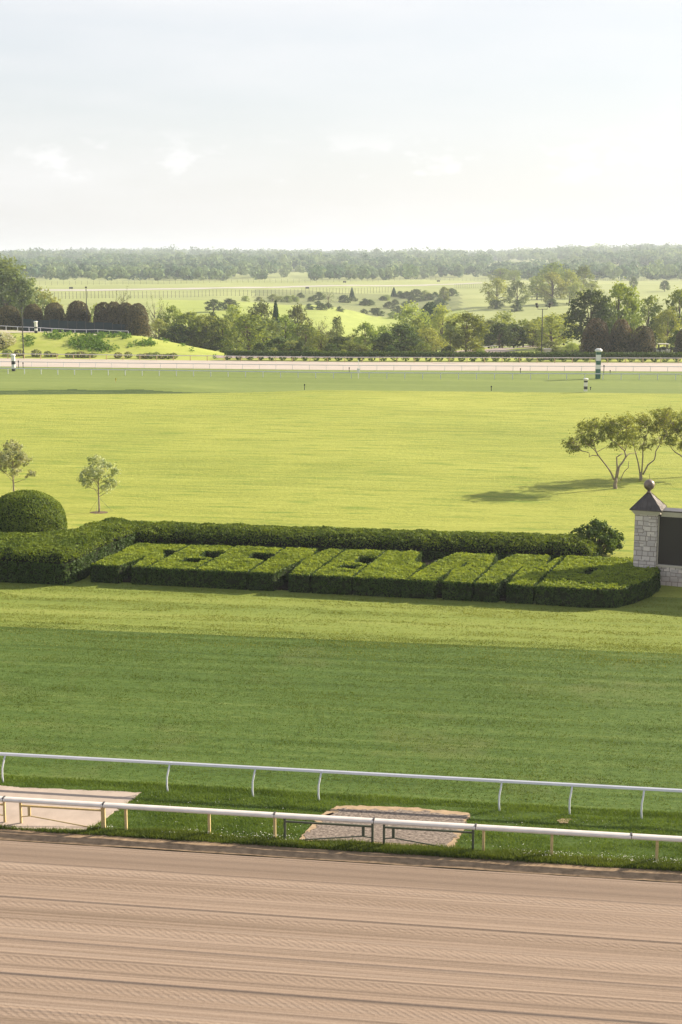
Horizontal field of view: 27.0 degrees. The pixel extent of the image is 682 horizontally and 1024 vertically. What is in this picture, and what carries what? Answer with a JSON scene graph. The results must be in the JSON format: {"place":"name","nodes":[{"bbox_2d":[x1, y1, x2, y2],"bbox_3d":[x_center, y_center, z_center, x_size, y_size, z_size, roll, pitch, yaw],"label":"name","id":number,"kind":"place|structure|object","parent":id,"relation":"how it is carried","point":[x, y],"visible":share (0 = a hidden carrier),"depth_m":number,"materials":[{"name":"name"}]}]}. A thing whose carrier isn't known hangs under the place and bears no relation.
{"place":"outdoors","nodes":[
{"label":"outdoors","id":0,"kind":"place"},
{"bbox_2d":[0,785,140,830],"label":"path","id":1,"kind":"structure","parent":0,"point":[83,817],"depth_m":51.98,"materials":[{"name":"concrete"}]},
{"bbox_2d":[0,840,681,1023],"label":"dirt track","id":2,"kind":"structure","parent":0,"point":[101,935],"depth_m":42.03,"materials":[{"name":"soil"}]},
{"bbox_2d":[0,829,681,882],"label":"track edge","id":3,"kind":"object","parent":2,"relation":"on","point":[401,859],"visible":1,"depth_m":47.95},
{"bbox_2d":[0,390,681,597],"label":"lawn","id":4,"kind":"structure","parent":0,"point":[448,461],"depth_m":140.59,"materials":[{"name":"plant"}]},
{"bbox_2d":[0,439,35,492],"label":"sapling tree","id":5,"kind":"object","parent":4,"relation":"on","point":[20,458],"visible":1,"depth_m":117.85,"materials":[{"name":"green plant"}]},
{"bbox_2d":[0,489,67,532],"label":"topiary dome","id":6,"kind":"structure","parent":4,"relation":"on","point":[29,511],"depth_m":96.98,"materials":[{"name":"plant"}]},
{"bbox_2d":[0,517,136,584],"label":"curved hedge","id":7,"kind":"object","parent":4,"relation":"on","point":[66,556],"visible":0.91,"depth_m":89.47,"materials":[{"name":"plant"}]},
{"bbox_2d":[90,511,107,513],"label":"mulch ring","id":8,"kind":"object","parent":4,"relation":"on","point":[97,512],"visible":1,"depth_m":111.84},
{"bbox_2d":[76,454,121,514],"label":"sapling tree","id":9,"kind":"object","parent":8,"relation":"on","point":[99,471],"visible":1,"depth_m":111.02,"materials":[{"name":"green plant"}]},
{"bbox_2d":[127,520,601,559],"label":"hedge","id":10,"kind":"object","parent":4,"relation":"on","point":[432,544],"visible":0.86,"depth_m":95.48,"materials":[{"name":"plant"}]},
{"bbox_2d":[568,517,624,554],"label":"shrub","id":11,"kind":"object","parent":4,"relation":"on","point":[611,539],"visible":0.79,"depth_m":95.00,"materials":[{"name":"green plant"}]},
{"bbox_2d":[561,411,642,488],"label":"spreading tree","id":12,"kind":"object","parent":4,"relation":"on","point":[606,427],"visible":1,"depth_m":121.81,"materials":[{"name":"green plant"}]},
{"bbox_2d":[624,405,679,480],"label":"spreading tree","id":13,"kind":"object","parent":4,"relation":"on","point":[653,427],"visible":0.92,"depth_m":126.44,"materials":[{"name":"green plant"}]},
{"bbox_2d":[630,476,681,586],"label":"tote board","id":14,"kind":"object","parent":4,"relation":"on","point":[658,534],"visible":0.99,"depth_m":86.84,"materials":[{"name":"stone"}]},
{"bbox_2d":[646,406,681,456],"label":"spreading tree","id":15,"kind":"object","parent":4,"relation":"on","point":[673,430],"visible":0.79,"depth_m":128.71,"materials":[{"name":"green plant"}]},
{"bbox_2d":[0,258,681,882],"bbox_3d":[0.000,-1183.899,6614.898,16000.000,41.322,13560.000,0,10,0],"label":"ground","id":16,"kind":"structure","parent":0,"point":[470,298],"depth_m":747.94,"materials":[{"name":"green plant"}]},
{"bbox_2d":[0,332,16,348],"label":"blossom bush","id":17,"kind":"object","parent":16,"relation":"on","point":[4,340],"visible":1,"depth_m":287.62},
{"bbox_2d":[0,306,21,330],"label":"copper tree","id":18,"kind":"object","parent":16,"relation":"on","point":[9,317],"visible":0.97,"depth_m":333.30,"materials":[{"name":"brown plant"}]},
{"bbox_2d":[0,254,34,305],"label":"tree","id":19,"kind":"object","parent":16,"relation":"on","point":[8,268],"visible":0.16,"depth_m":460.31,"materials":[{"name":"green plant"}]},
{"bbox_2d":[0,267,36,329],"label":"tree","id":20,"kind":"object","parent":16,"relation":"on","point":[18,291],"visible":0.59,"depth_m":423.54,"materials":[{"name":"green plant"}]},
{"bbox_2d":[4,275,51,318],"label":"tree","id":21,"kind":"object","parent":16,"relation":"on","point":[32,289],"visible":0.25,"depth_m":433.14,"materials":[{"name":"green plant"}]},
{"bbox_2d":[20,304,43,330],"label":"copper tree","id":22,"kind":"object","parent":16,"relation":"on","point":[32,313],"visible":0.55,"depth_m":333.60,"materials":[{"name":"brown plant"}]},
{"bbox_2d":[22,286,63,315],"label":"tree","id":23,"kind":"object","parent":16,"relation":"on","point":[41,296],"visible":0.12,"depth_m":444.64,"materials":[{"name":"green plant"}]},
{"bbox_2d":[42,302,67,320],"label":"copper tree","id":24,"kind":"object","parent":16,"relation":"on","point":[56,311],"visible":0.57,"depth_m":333.49,"materials":[{"name":"brown plant"}]},
{"bbox_2d":[23,319,127,334],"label":"windscreen fence","id":25,"kind":"object","parent":16,"relation":"on","point":[45,325],"visible":0.64,"depth_m":327.59,"materials":[{"name":"blue fabric"}]},
{"bbox_2d":[64,300,91,322],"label":"copper tree","id":26,"kind":"object","parent":16,"relation":"on","point":[76,311],"visible":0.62,"depth_m":333.38,"materials":[{"name":"brown plant"}]},
{"bbox_2d":[93,302,110,322],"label":"copper tree","id":27,"kind":"object","parent":16,"relation":"on","point":[100,314],"visible":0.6,"depth_m":333.56,"materials":[{"name":"brown plant"}]},
{"bbox_2d":[105,301,121,323],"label":"copper tree","id":28,"kind":"object","parent":16,"relation":"on","point":[113,314],"visible":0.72,"depth_m":333.40,"materials":[{"name":"brown plant"}]},
{"bbox_2d":[13,329,216,358],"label":"shrubs","id":29,"kind":"object","parent":16,"relation":"on","point":[95,341],"visible":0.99,"depth_m":293.26,"materials":[{"name":"green plant"}]},
{"bbox_2d":[124,303,152,337],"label":"copper tree","id":30,"kind":"object","parent":16,"relation":"on","point":[137,320],"visible":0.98,"depth_m":326.71,"materials":[{"name":"brown plant"}]},
{"bbox_2d":[148,318,172,339],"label":"tree","id":31,"kind":"object","parent":16,"relation":"on","point":[157,324],"visible":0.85,"depth_m":348.91,"materials":[{"name":"green plant"}]},
{"bbox_2d":[157,302,187,342],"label":"tree","id":32,"kind":"object","parent":16,"relation":"on","point":[172,308],"visible":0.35,"depth_m":355.89,"materials":[{"name":"green plant"}]},
{"bbox_2d":[158,323,195,343],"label":"tree","id":33,"kind":"object","parent":16,"relation":"on","point":[172,336],"visible":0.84,"depth_m":348.79,"materials":[{"name":"green plant"}]},
{"bbox_2d":[173,309,209,346],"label":"tree","id":34,"kind":"object","parent":16,"relation":"on","point":[192,324],"visible":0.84,"depth_m":347.37,"materials":[{"name":"green plant"}]},
{"bbox_2d":[192,313,223,349],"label":"tree","id":35,"kind":"object","parent":16,"relation":"on","point":[208,331],"visible":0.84,"depth_m":347.62,"materials":[{"name":"green plant"}]},
{"bbox_2d":[54,287,386,298],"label":"wire fence","id":36,"kind":"object","parent":16,"relation":"on","point":[247,291],"visible":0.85,"depth_m":789.58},
{"bbox_2d":[207,317,239,352],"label":"tree","id":37,"kind":"object","parent":16,"relation":"on","point":[224,324],"visible":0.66,"depth_m":347.87,"materials":[{"name":"green plant"}]},
{"bbox_2d":[214,304,243,349],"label":"tree","id":38,"kind":"object","parent":16,"relation":"on","point":[231,312],"visible":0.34,"depth_m":375.82,"materials":[{"name":"green plant"}]},
{"bbox_2d":[219,313,273,352],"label":"tree","id":39,"kind":"object","parent":16,"relation":"on","point":[252,330],"visible":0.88,"depth_m":312.13,"materials":[{"name":"green plant"}]},
{"bbox_2d":[242,298,274,348],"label":"tree","id":40,"kind":"object","parent":16,"relation":"on","point":[262,308],"visible":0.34,"depth_m":365.75,"materials":[{"name":"green plant"}]},
{"bbox_2d":[36,282,481,290],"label":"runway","id":41,"kind":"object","parent":16,"relation":"on","point":[237,287],"visible":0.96,"depth_m":913.81,"materials":[{"name":"asphalt"}]},
{"bbox_2d":[36,277,492,284],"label":"wire fence","id":42,"kind":"object","parent":16,"relation":"on","point":[75,282],"visible":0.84,"depth_m":1022.92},
{"bbox_2d":[250,316,288,350],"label":"tree","id":43,"kind":"object","parent":16,"relation":"on","point":[277,327],"visible":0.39,"depth_m":322.19,"materials":[{"name":"green plant"}]},
{"bbox_2d":[264,337,295,350],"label":"tree","id":44,"kind":"object","parent":16,"relation":"on","point":[275,341],"visible":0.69,"depth_m":297.35,"materials":[{"name":"green plant"}]},
{"bbox_2d":[1,246,564,252],"bbox_3d":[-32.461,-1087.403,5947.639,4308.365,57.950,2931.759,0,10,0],"label":"woodland","id":45,"kind":"object","parent":16,"relation":"on","point":[219,249],"visible":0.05,"depth_m":4800.66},
{"bbox_2d":[270,311,300,350],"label":"tree","id":46,"kind":"object","parent":16,"relation":"on","point":[287,322],"visible":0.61,"depth_m":326.11,"materials":[{"name":"green plant"}]},
{"bbox_2d":[286,303,313,341],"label":"tree","id":47,"kind":"object","parent":16,"relation":"on","point":[297,312],"visible":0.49,"depth_m":371.47,"materials":[{"name":"green plant"}]},
{"bbox_2d":[289,322,320,350],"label":"tree","id":48,"kind":"object","parent":16,"relation":"on","point":[308,330],"visible":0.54,"depth_m":326.59,"materials":[{"name":"green plant"}]},
{"bbox_2d":[304,334,332,351],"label":"tree","id":49,"kind":"object","parent":16,"relation":"on","point":[317,340],"visible":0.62,"depth_m":308.05,"materials":[{"name":"green plant"}]},
{"bbox_2d":[122,560,535,600],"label":"soil bed","id":50,"kind":"object","parent":16,"relation":"on","point":[285,586],"visible":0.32,"depth_m":86.50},
{"bbox_2d":[89,543,187,584],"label":"letter hedge","id":51,"kind":"object","parent":50,"relation":"on","point":[135,561],"visible":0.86,"depth_m":88.70,"materials":[{"name":"plant"}]},
{"bbox_2d":[147,544,233,586],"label":"letter hedge","id":52,"kind":"object","parent":50,"relation":"on","point":[179,567],"visible":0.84,"depth_m":87.67,"materials":[{"name":"plant"}]},
{"bbox_2d":[195,545,283,589],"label":"letter hedge","id":53,"kind":"object","parent":50,"relation":"on","point":[232,567],"visible":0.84,"depth_m":87.17,"materials":[{"name":"plant"}]},
{"bbox_2d":[247,547,344,592],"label":"letter hedge","id":54,"kind":"object","parent":50,"relation":"on","point":[296,568],"visible":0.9,"depth_m":87.04,"materials":[{"name":"plant"}]},
{"bbox_2d":[311,549,385,594],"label":"letter hedge","id":55,"kind":"object","parent":50,"relation":"on","point":[337,573],"visible":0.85,"depth_m":86.10,"materials":[{"name":"plant"}]},
{"bbox_2d":[352,550,425,597],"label":"letter hedge","id":56,"kind":"object","parent":50,"relation":"on","point":[386,573],"visible":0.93,"depth_m":85.27,"materials":[{"name":"plant"}]},
{"bbox_2d":[405,552,497,600],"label":"letter hedge","id":57,"kind":"object","parent":50,"relation":"on","point":[454,576],"visible":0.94,"depth_m":84.65,"materials":[{"name":"plant"}]},
{"bbox_2d":[473,553,565,603],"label":"letter hedge","id":58,"kind":"object","parent":50,"relation":"on","point":[515,578],"visible":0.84,"depth_m":84.29,"materials":[{"name":"plant"}]},
{"bbox_2d":[534,555,660,607],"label":"letter hedge","id":59,"kind":"object","parent":50,"relation":"on","point":[591,581],"visible":1,"depth_m":83.47,"materials":[{"name":"plant"}]},
{"bbox_2d":[327,315,346,341],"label":"tree","id":60,"kind":"object","parent":16,"relation":"on","point":[337,322],"visible":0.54,"depth_m":342.04,"materials":[{"name":"green plant"}]},
{"bbox_2d":[0,353,678,362],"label":"rail","id":61,"kind":"object","parent":16,"relation":"on","point":[327,357],"visible":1,"depth_m":269.44,"materials":[{"name":"metal"}]},
{"bbox_2d":[0,620,681,818],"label":"turf course","id":62,"kind":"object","parent":16,"relation":"on","point":[114,731],"visible":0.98,"depth_m":62.31,"materials":[{"name":"plant"}]},
{"bbox_2d":[0,577,681,653],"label":"mown strip","id":63,"kind":"object","parent":16,"relation":"on","point":[494,623],"visible":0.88,"depth_m":79.91,"materials":[{"name":"plant"}]},
{"bbox_2d":[0,577,681,676],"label":"mown grass","id":64,"kind":"structure","parent":63,"relation":"on","point":[410,633],"depth_m":79.22,"materials":[{"name":"plant"}]},
{"bbox_2d":[0,800,681,871],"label":"clover","id":65,"kind":"object","parent":16,"relation":"on","point":[515,855],"depth_m":48.37,"materials":[{"name":"plant"}]},
{"bbox_2d":[0,367,681,394],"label":"turf course","id":66,"kind":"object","parent":16,"relation":"on","point":[36,381],"visible":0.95,"depth_m":226.61,"materials":[{"name":"green plant"}]},
{"bbox_2d":[0,368,681,379],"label":"turf rail","id":67,"kind":"object","parent":66,"relation":"on","point":[343,372],"visible":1,"depth_m":234.07,"materials":[{"name":"white metal"}]},
{"bbox_2d":[0,773,681,863],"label":"grass verge","id":68,"kind":"object","parent":16,"relation":"on","point":[515,824],"depth_m":50.73,"materials":[{"name":"plant"}]},
{"bbox_2d":[19,803,102,827],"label":"gate","id":69,"kind":"structure","parent":68,"relation":"on","point":[38,806],"depth_m":50.37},
{"bbox_2d":[284,819,373,841],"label":"gate","id":70,"kind":"structure","parent":68,"relation":"on","point":[371,826],"depth_m":48.86,"materials":[{"name":"green metal"}]},
{"bbox_2d":[0,796,681,859],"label":"dirt rail","id":71,"kind":"object","parent":68,"relation":"on","point":[274,815],"visible":0.87,"depth_m":48.66,"materials":[{"name":"metal"}]},
{"bbox_2d":[0,752,681,818],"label":"turf rail","id":72,"kind":"object","parent":68,"relation":"on","point":[321,771],"visible":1,"depth_m":52.68,"materials":[{"name":"white metal"}]},
{"bbox_2d":[383,824,473,849],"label":"gate","id":73,"kind":"structure","parent":68,"relation":"on","point":[419,829],"depth_m":48.45,"materials":[{"name":"green metal"}]},
{"bbox_2d":[0,242,681,267],"bbox_3d":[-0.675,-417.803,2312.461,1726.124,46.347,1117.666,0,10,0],"label":"woodland","id":74,"kind":"object","parent":16,"relation":"on","point":[577,254],"visible":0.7,"depth_m":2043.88,"materials":[{"name":"plant"}]},
{"bbox_2d":[12,253,681,280],"bbox_3d":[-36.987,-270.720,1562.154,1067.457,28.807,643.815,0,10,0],"label":"woodland","id":75,"kind":"object","parent":16,"relation":"on","point":[159,269],"visible":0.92,"depth_m":1382.57,"materials":[{"name":"plant"}]},
{"bbox_2d":[352,321,379,351],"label":"tree","id":76,"kind":"object","parent":16,"relation":"on","point":[368,330],"visible":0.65,"depth_m":322.13,"materials":[{"name":"green plant"}]},
{"bbox_2d":[366,324,431,351],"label":"tree","id":77,"kind":"object","parent":16,"relation":"on","point":[404,330],"visible":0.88,"depth_m":301.16,"materials":[{"name":"green plant"}]},
{"bbox_2d":[389,300,437,351],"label":"tree","id":78,"kind":"object","parent":16,"relation":"on","point":[407,311],"visible":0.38,"depth_m":395.21,"materials":[{"name":"green plant"}]},
{"bbox_2d":[412,327,447,351],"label":"tree","id":79,"kind":"object","parent":16,"relation":"on","point":[428,333],"visible":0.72,"depth_m":306.75,"materials":[{"name":"green plant"}]},
{"bbox_2d":[425,303,460,351],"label":"tree","id":80,"kind":"object","parent":16,"relation":"on","point":[440,315],"visible":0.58,"depth_m":366.44,"materials":[{"name":"green plant"}]},
{"bbox_2d":[224,350,681,361],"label":"track hedge","id":81,"kind":"object","parent":16,"relation":"on","point":[655,356],"visible":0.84,"depth_m":272.03,"materials":[{"name":"green plant"}]},
{"bbox_2d":[443,309,493,351],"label":"tree","id":82,"kind":"object","parent":16,"relation":"on","point":[466,330],"visible":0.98,"depth_m":298.54,"materials":[{"name":"green plant"}]},
{"bbox_2d":[479,276,514,303],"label":"tree","id":83,"kind":"object","parent":16,"relation":"on","point":[497,284],"visible":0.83,"depth_m":705.85,"materials":[{"name":"green plant"}]},
{"bbox_2d":[481,321,519,347],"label":"tree","id":84,"kind":"object","parent":16,"relation":"on","point":[504,329],"visible":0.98,"depth_m":334.90,"materials":[{"name":"green plant"}]},
{"bbox_2d":[487,310,518,347],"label":"tree","id":85,"kind":"object","parent":16,"relation":"on","point":[506,318],"visible":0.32,"depth_m":356.61,"materials":[{"name":"green plant"}]},
{"bbox_2d":[501,323,527,347],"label":"tree","id":86,"kind":"object","parent":16,"relation":"on","point":[515,327],"visible":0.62,"depth_m":341.87,"materials":[{"name":"green plant"}]},
{"bbox_2d":[505,280,531,308],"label":"tree","id":87,"kind":"object","parent":16,"relation":"on","point":[514,284],"visible":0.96,"depth_m":687.50,"materials":[{"name":"green plant"}]},
{"bbox_2d":[515,320,545,346],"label":"tree","id":88,"kind":"object","parent":16,"relation":"on","point":[533,335],"visible":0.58,"depth_m":342.40,"materials":[{"name":"green plant"}]},
{"bbox_2d":[524,276,546,299],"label":"tree","id":89,"kind":"object","parent":16,"relation":"on","point":[533,283],"visible":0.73,"depth_m":773.97,"materials":[{"name":"green plant"}]},
{"bbox_2d":[527,312,575,346],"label":"tree","id":90,"kind":"object","parent":16,"relation":"on","point":[554,320],"visible":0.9,"depth_m":331.58,"materials":[{"name":"green plant"}]},
{"bbox_2d":[534,272,571,302],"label":"tree","id":91,"kind":"object","parent":16,"relation":"on","point":[557,279],"visible":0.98,"depth_m":715.75,"materials":[{"name":"green plant"}]},
{"bbox_2d":[536,259,571,293],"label":"tree","id":92,"kind":"object","parent":16,"relation":"on","point":[549,268],"visible":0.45,"depth_m":816.63,"materials":[{"name":"green plant"}]},
{"bbox_2d":[560,268,580,302],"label":"tree","id":93,"kind":"object","parent":16,"relation":"on","point":[571,276],"visible":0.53,"depth_m":724.68,"materials":[{"name":"green plant"}]},
{"bbox_2d":[570,264,597,294],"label":"tree","id":94,"kind":"object","parent":16,"relation":"on","point":[583,272],"visible":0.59,"depth_m":781.75,"materials":[{"name":"green plant"}]},
{"bbox_2d":[561,286,619,341],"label":"tree","id":95,"kind":"object","parent":16,"relation":"on","point":[590,297],"visible":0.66,"depth_m":313.13,"materials":[{"name":"green plant"}]},
{"bbox_2d":[578,318,611,352],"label":"copper tree","id":96,"kind":"object","parent":16,"relation":"on","point":[594,336],"visible":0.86,"depth_m":279.64,"materials":[{"name":"brown plant"}]},
{"bbox_2d":[590,306,618,337],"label":"tree","id":97,"kind":"object","parent":16,"relation":"on","point":[608,313],"visible":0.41,"depth_m":308.43,"materials":[{"name":"green plant"}]},
{"bbox_2d":[608,319,632,357],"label":"copper tree","id":98,"kind":"object","parent":16,"relation":"on","point":[620,338],"visible":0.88,"depth_m":279.95,"materials":[{"name":"brown plant"}]},
{"bbox_2d":[601,277,644,329],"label":"tree","id":99,"kind":"object","parent":16,"relation":"on","point":[630,302],"visible":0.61,"depth_m":325.15,"materials":[{"name":"green plant"}]},
{"bbox_2d":[630,325,655,352],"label":"copper tree","id":100,"kind":"object","parent":16,"relation":"on","point":[642,341],"visible":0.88,"depth_m":279.98,"materials":[{"name":"brown plant"}]},
{"bbox_2d":[635,294,672,335],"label":"tree","id":101,"kind":"object","parent":16,"relation":"on","point":[653,308],"visible":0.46,"depth_m":346.02,"materials":[{"name":"green plant"}]},
{"bbox_2d":[650,308,681,348],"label":"tree","id":102,"kind":"object","parent":16,"relation":"on","point":[670,314],"visible":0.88,"depth_m":311.85,"materials":[{"name":"green plant"}]},
{"bbox_2d":[661,285,681,336],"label":"tree","id":103,"kind":"object","parent":16,"relation":"on","point":[676,300],"visible":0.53,"depth_m":344.92,"materials":[{"name":"green plant"}]},
{"bbox_2d":[0,358,681,370],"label":"dirt track","id":104,"kind":"structure","parent":0,"point":[464,366],"depth_m":261.34,"materials":[{"name":"soil"}]},
{"bbox_2d":[0,361,681,370],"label":"dirt rail","id":105,"kind":"object","parent":104,"relation":"on","point":[351,365],"visible":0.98,"depth_m":250.69,"materials":[{"name":"white metal"}]},
{"bbox_2d":[0,0,681,251],"label":"sky","id":106,"kind":"structure","parent":0,"point":[289,125],"materials":[{"name":"white"}]},
{"bbox_2d":[214,346,539,357],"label":"road","id":107,"kind":"structure","parent":0,"point":[486,350],"depth_m":307.61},
{"bbox_2d":[299,805,469,846],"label":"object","id":108,"kind":"structure","parent":0,"point":[334,810],"depth_m":51.70,"materials":[{"name":"concrete"}]},
{"bbox_2d":[304,807,467,845],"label":"path","id":109,"kind":"structure","parent":0,"point":[427,837],"depth_m":50.05,"materials":[{"name":"gravel"}]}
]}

